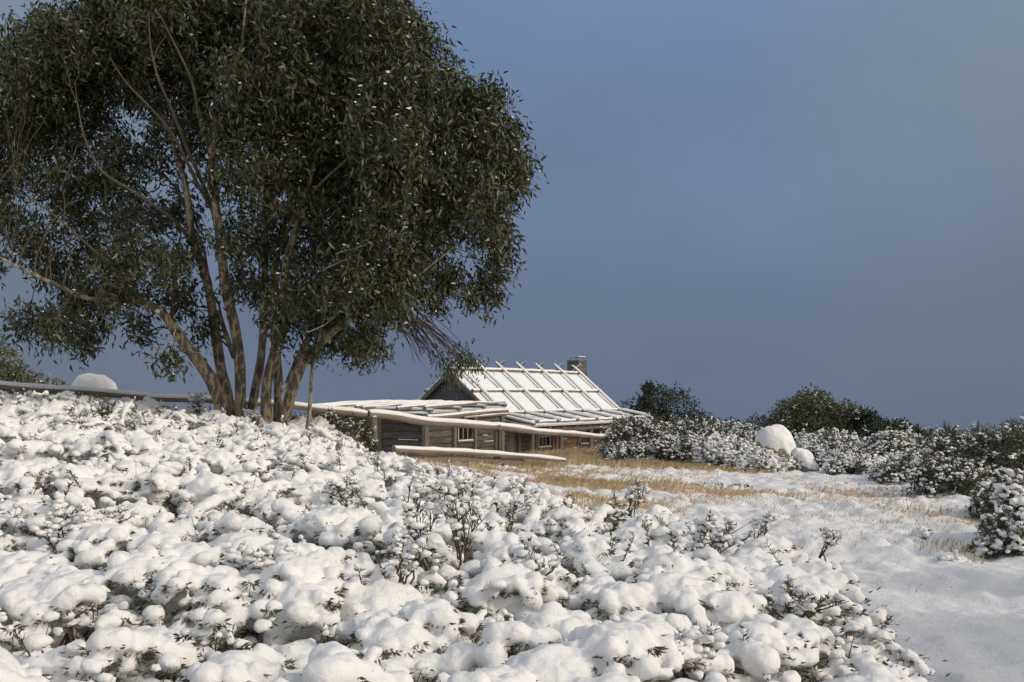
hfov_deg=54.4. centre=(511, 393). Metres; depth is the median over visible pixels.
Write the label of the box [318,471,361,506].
heath shrub
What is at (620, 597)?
snowy heath
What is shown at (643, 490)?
heath shrub
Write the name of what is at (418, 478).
heath shrub
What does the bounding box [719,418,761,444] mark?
shrub
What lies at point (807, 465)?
boulder
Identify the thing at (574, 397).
log hut
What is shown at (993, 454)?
shrub
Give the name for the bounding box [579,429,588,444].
window
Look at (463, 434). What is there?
window
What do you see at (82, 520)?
twig plant
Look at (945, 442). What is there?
shrub
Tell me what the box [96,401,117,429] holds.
heath shrub
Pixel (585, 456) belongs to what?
dry grass
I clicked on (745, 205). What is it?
sky
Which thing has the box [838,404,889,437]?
snow gum
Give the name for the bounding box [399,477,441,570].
heath shrub
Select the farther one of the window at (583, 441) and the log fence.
the window at (583, 441)
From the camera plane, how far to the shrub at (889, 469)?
22.66 m
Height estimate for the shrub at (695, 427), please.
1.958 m
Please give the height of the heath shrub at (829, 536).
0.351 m
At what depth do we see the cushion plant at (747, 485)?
21.48 m
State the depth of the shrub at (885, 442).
28.66 m
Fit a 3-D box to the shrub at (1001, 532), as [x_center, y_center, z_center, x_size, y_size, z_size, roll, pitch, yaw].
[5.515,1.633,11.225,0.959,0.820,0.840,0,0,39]
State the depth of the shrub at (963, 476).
18.33 m
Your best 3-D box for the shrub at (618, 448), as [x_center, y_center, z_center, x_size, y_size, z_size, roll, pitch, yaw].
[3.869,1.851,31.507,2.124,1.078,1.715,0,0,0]
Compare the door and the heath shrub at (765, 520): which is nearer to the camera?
the heath shrub at (765, 520)
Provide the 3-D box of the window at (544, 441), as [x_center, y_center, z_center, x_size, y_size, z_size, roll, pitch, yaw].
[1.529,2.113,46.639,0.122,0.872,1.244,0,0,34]
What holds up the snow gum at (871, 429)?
on the ground at (969, 626)
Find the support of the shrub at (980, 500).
on the ground at (969, 626)
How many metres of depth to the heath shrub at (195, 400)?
18.32 m
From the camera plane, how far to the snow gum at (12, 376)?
31.38 m
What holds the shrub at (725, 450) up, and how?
on the ground at (969, 626)
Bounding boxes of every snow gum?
[0,0,548,423]
[0,338,70,396]
[617,381,746,439]
[635,380,672,431]
[742,383,863,447]
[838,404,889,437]
[859,415,932,450]
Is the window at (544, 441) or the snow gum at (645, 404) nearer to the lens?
the window at (544, 441)
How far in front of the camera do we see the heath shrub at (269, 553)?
5.44 m
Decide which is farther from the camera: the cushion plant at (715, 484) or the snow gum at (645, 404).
the snow gum at (645, 404)
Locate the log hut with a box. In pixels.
[305,356,648,457]
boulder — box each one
[72,373,117,402]
[754,424,795,458]
[790,448,813,469]
[800,459,819,471]
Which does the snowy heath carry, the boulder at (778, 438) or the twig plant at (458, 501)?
the twig plant at (458, 501)
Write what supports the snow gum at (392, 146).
on the ground at (969, 626)
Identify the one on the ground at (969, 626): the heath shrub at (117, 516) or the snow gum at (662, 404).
the snow gum at (662, 404)
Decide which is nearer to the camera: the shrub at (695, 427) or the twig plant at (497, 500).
the twig plant at (497, 500)
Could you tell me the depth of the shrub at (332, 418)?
21.48 m
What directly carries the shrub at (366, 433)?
on the ground at (969, 626)
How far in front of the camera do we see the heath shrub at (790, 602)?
5.54 m
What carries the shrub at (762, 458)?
on the ground at (969, 626)
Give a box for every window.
[457,417,473,442]
[538,435,551,448]
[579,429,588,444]
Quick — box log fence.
[0,380,612,464]
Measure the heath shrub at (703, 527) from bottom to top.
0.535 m
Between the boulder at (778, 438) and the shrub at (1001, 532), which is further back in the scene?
the boulder at (778, 438)
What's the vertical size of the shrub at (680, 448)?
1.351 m
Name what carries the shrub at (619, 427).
on the ground at (969, 626)
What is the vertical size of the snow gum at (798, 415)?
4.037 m
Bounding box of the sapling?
[289,314,341,429]
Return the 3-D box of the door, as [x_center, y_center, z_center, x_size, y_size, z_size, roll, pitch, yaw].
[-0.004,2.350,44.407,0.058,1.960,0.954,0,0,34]
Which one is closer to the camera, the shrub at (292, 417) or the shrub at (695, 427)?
the shrub at (292, 417)
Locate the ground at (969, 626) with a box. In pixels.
[33,451,1023,681]
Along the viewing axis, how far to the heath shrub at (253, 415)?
17.35 m
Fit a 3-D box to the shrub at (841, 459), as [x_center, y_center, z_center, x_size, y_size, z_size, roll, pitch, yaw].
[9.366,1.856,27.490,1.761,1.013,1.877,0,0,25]
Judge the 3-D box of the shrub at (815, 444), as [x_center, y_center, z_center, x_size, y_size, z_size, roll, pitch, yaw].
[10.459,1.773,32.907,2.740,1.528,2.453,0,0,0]
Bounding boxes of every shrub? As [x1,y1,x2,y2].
[59,599,102,645]
[84,504,139,522]
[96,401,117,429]
[184,392,207,413]
[224,542,295,574]
[242,409,260,421]
[291,410,314,419]
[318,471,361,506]
[320,407,363,444]
[344,416,378,451]
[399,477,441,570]
[409,466,481,495]
[594,411,674,457]
[601,435,662,460]
[624,480,650,515]
[652,428,708,461]
[661,412,722,439]
[673,620,728,679]
[682,509,759,553]
[691,431,761,467]
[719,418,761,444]
[734,444,800,472]
[749,510,777,537]
[762,573,848,618]
[794,425,868,467]
[818,527,841,561]
[819,442,885,474]
[854,426,925,468]
[861,448,940,484]
[899,444,994,498]
[912,420,987,469]
[953,503,1023,559]
[954,414,1023,477]
[964,465,1023,520]
[980,460,1023,525]
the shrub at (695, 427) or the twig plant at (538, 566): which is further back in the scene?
the shrub at (695, 427)
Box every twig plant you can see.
[29,492,96,551]
[380,520,440,584]
[433,472,490,569]
[491,485,542,517]
[512,537,564,580]
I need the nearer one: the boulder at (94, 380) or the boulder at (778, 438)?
the boulder at (94, 380)
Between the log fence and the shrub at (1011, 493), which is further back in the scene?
the log fence
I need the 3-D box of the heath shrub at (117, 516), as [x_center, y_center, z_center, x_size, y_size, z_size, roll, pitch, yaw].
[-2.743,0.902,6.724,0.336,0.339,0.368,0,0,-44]
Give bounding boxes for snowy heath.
[0,387,950,681]
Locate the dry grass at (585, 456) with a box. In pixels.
[366,444,1022,591]
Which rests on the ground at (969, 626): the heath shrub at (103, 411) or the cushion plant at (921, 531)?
the cushion plant at (921, 531)
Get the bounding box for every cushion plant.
[689,480,723,487]
[726,481,754,488]
[909,525,935,538]
[933,550,970,561]
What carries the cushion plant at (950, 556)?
on the ground at (969, 626)
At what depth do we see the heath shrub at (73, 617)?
4.36 m
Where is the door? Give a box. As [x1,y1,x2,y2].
[505,431,515,452]
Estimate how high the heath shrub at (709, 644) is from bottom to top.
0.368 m
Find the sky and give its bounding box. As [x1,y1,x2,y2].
[0,0,1023,453]
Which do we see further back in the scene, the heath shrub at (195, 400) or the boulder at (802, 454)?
the boulder at (802, 454)
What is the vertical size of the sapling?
2.144 m

